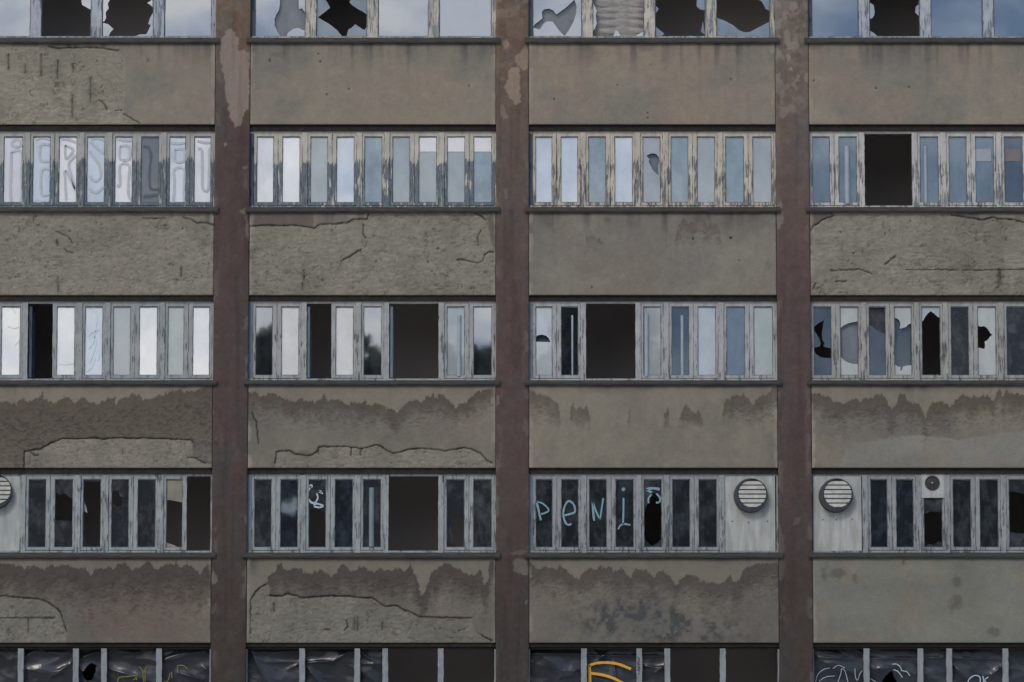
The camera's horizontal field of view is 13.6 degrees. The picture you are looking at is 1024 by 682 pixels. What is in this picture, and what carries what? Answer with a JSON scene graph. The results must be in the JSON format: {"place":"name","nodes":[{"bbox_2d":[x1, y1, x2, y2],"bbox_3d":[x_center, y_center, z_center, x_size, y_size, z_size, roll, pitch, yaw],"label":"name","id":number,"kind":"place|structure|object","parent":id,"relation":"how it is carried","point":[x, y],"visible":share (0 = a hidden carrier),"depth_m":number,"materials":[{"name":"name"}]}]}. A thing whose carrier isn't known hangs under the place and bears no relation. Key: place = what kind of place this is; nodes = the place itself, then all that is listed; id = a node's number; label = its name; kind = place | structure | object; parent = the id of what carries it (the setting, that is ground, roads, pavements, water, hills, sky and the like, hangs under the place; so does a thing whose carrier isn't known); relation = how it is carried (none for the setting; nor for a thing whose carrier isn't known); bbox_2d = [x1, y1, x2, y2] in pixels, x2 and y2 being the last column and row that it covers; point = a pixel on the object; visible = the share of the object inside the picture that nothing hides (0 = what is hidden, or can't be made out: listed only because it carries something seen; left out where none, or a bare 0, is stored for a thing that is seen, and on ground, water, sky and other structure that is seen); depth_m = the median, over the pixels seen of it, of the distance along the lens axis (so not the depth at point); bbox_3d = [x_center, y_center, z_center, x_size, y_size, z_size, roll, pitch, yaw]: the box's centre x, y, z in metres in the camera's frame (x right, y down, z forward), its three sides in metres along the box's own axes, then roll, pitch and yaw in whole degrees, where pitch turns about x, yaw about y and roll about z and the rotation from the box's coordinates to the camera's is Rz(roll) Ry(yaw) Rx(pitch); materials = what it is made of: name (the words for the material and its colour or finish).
{"place":"outdoors","nodes":[
{"label":"outdoors","id":0,"kind":"place"},
{"label":"ground","id":1,"kind":"structure","parent":0,"visible":0},
{"bbox_2d":[0,0,1023,681],"bbox_3d":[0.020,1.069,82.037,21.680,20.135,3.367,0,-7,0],"label":"factory building","id":2,"kind":"structure","parent":1,"relation":"on","point":[454,340],"depth_m":80.68,"materials":[{"name":"paint"}]},
{"bbox_2d":[0,649,209,681],"bbox_3d":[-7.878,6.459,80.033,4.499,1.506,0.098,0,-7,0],"label":"plastic sheet","id":3,"kind":"object","parent":2,"relation":"attached to","point":[123,665],"visible":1,"depth_m":80.09,"materials":[{"name":"black plastic"}]},
{"bbox_2d":[0,643,210,681],"bbox_3d":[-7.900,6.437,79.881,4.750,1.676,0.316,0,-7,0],"label":"window","id":4,"kind":"structure","parent":2,"relation":"in","point":[20,646],"depth_m":79.94,"materials":[{"name":"paint"}]},
{"bbox_2d":[0,468,215,557],"bbox_3d":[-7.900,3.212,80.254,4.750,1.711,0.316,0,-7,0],"label":"window","id":5,"kind":"structure","parent":2,"relation":"in","point":[26,523],"depth_m":80.27,"materials":[{"name":"grey wood"}]},
{"bbox_2d":[0,294,216,384],"bbox_3d":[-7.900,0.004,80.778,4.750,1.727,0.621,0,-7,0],"label":"window","id":6,"kind":"structure","parent":2,"relation":"in","point":[106,337],"depth_m":80.65,"materials":[{"name":"grey wood"}]},
{"bbox_2d":[0,125,217,212],"bbox_3d":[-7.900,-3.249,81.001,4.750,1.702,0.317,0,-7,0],"label":"window","id":7,"kind":"structure","parent":2,"relation":"in","point":[98,165],"depth_m":81.02,"materials":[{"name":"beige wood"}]},
{"bbox_2d":[0,0,219,42],"bbox_3d":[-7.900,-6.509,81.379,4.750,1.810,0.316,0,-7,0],"label":"window","id":8,"kind":"structure","parent":2,"relation":"in","point":[171,21],"depth_m":81.34,"materials":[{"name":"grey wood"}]},
{"bbox_2d":[248,649,382,681],"bbox_3d":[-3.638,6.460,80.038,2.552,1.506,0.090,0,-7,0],"label":"plastic sheet","id":9,"kind":"object","parent":2,"relation":"attached to","point":[282,665],"visible":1,"depth_m":80.09,"materials":[{"name":"black plastic"}]},
{"bbox_2d":[242,468,499,557],"bbox_3d":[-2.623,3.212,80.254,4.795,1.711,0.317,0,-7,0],"label":"window","id":10,"kind":"structure","parent":2,"relation":"in","point":[279,506],"depth_m":80.27,"materials":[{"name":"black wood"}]},
{"bbox_2d":[246,642,495,681],"bbox_3d":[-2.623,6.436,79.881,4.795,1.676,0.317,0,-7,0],"label":"window","id":11,"kind":"structure","parent":2,"relation":"in","point":[302,647],"depth_m":79.94,"materials":[{"name":"paint"}]},
{"bbox_2d":[244,295,499,384],"bbox_3d":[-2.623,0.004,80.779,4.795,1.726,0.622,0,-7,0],"label":"window","id":12,"kind":"structure","parent":2,"relation":"in","point":[280,337],"depth_m":80.65,"materials":[{"name":"grey wood"}]},
{"bbox_2d":[245,125,499,212],"bbox_3d":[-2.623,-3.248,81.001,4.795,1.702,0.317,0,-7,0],"label":"window","id":13,"kind":"structure","parent":2,"relation":"in","point":[333,175],"depth_m":81.02,"materials":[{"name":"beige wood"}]},
{"bbox_2d":[246,0,499,42],"bbox_3d":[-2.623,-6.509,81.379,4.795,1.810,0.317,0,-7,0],"label":"window","id":14,"kind":"structure","parent":2,"relation":"in","point":[272,21],"depth_m":81.36,"materials":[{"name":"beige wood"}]},
{"bbox_2d":[530,649,664,681],"bbox_3d":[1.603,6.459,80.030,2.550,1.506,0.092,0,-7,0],"label":"plastic sheet","id":15,"kind":"object","parent":2,"relation":"attached to","point":[564,665],"visible":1,"depth_m":80.08,"materials":[{"name":"black plastic"}]},
{"bbox_2d":[593,0,642,35],"bbox_3d":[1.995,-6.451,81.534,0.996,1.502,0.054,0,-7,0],"label":"curtain","id":16,"kind":"object","parent":2,"relation":"hanging from","point":[623,17],"visible":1,"depth_m":81.50,"materials":[{"name":"fabric"}]},
{"bbox_2d":[525,0,778,42],"bbox_3d":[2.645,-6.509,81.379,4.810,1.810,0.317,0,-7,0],"label":"window","id":17,"kind":"structure","parent":2,"relation":"in","point":[550,21],"depth_m":81.34,"materials":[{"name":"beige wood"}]},
{"bbox_2d":[525,125,780,212],"bbox_3d":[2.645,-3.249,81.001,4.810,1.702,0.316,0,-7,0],"label":"window","id":18,"kind":"structure","parent":2,"relation":"in","point":[612,162],"depth_m":81.02,"materials":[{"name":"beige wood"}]},
{"bbox_2d":[525,295,781,384],"bbox_3d":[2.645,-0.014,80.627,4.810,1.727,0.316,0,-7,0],"label":"window","id":19,"kind":"structure","parent":2,"relation":"in","point":[660,321],"depth_m":80.65,"materials":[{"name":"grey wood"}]},
{"bbox_2d":[525,468,782,557],"bbox_3d":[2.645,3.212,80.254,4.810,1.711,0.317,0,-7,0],"label":"window","id":20,"kind":"structure","parent":2,"relation":"in","point":[704,496],"depth_m":80.27,"materials":[{"name":"grey wood"}]},
{"bbox_2d":[529,643,778,681],"bbox_3d":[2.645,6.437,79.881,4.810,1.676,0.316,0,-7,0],"label":"window","id":21,"kind":"structure","parent":2,"relation":"in","point":[584,647],"depth_m":79.94,"materials":[{"name":"paint"}]},
{"bbox_2d":[804,0,1023,42],"bbox_3d":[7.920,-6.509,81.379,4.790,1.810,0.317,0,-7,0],"label":"window","id":22,"kind":"structure","parent":2,"relation":"in","point":[829,21],"depth_m":81.34,"materials":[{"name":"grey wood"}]},
{"bbox_2d":[806,125,1023,212],"bbox_3d":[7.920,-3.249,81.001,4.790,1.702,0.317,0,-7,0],"label":"window","id":23,"kind":"structure","parent":2,"relation":"in","point":[989,169],"depth_m":81.02,"materials":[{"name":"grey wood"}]},
{"bbox_2d":[807,294,1023,384],"bbox_3d":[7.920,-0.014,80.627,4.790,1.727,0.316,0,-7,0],"label":"window","id":24,"kind":"structure","parent":2,"relation":"in","point":[888,338],"depth_m":80.67,"materials":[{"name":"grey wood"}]},
{"bbox_2d":[808,468,1023,557],"bbox_3d":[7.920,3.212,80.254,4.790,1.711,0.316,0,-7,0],"label":"window","id":25,"kind":"structure","parent":2,"relation":"in","point":[882,524],"depth_m":80.27,"materials":[{"name":"grey wood"}]},
{"bbox_2d":[813,643,1023,681],"bbox_3d":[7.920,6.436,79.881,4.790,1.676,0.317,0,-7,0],"label":"window","id":26,"kind":"structure","parent":2,"relation":"in","point":[866,647],"depth_m":79.94,"materials":[{"name":"paint"}]},
{"bbox_2d":[814,649,1023,681],"bbox_3d":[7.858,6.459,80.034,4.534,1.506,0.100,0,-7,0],"label":"plastic sheet","id":27,"kind":"object","parent":2,"relation":"attached to","point":[968,665],"visible":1,"depth_m":80.08,"materials":[{"name":"black plastic"}]}
]}

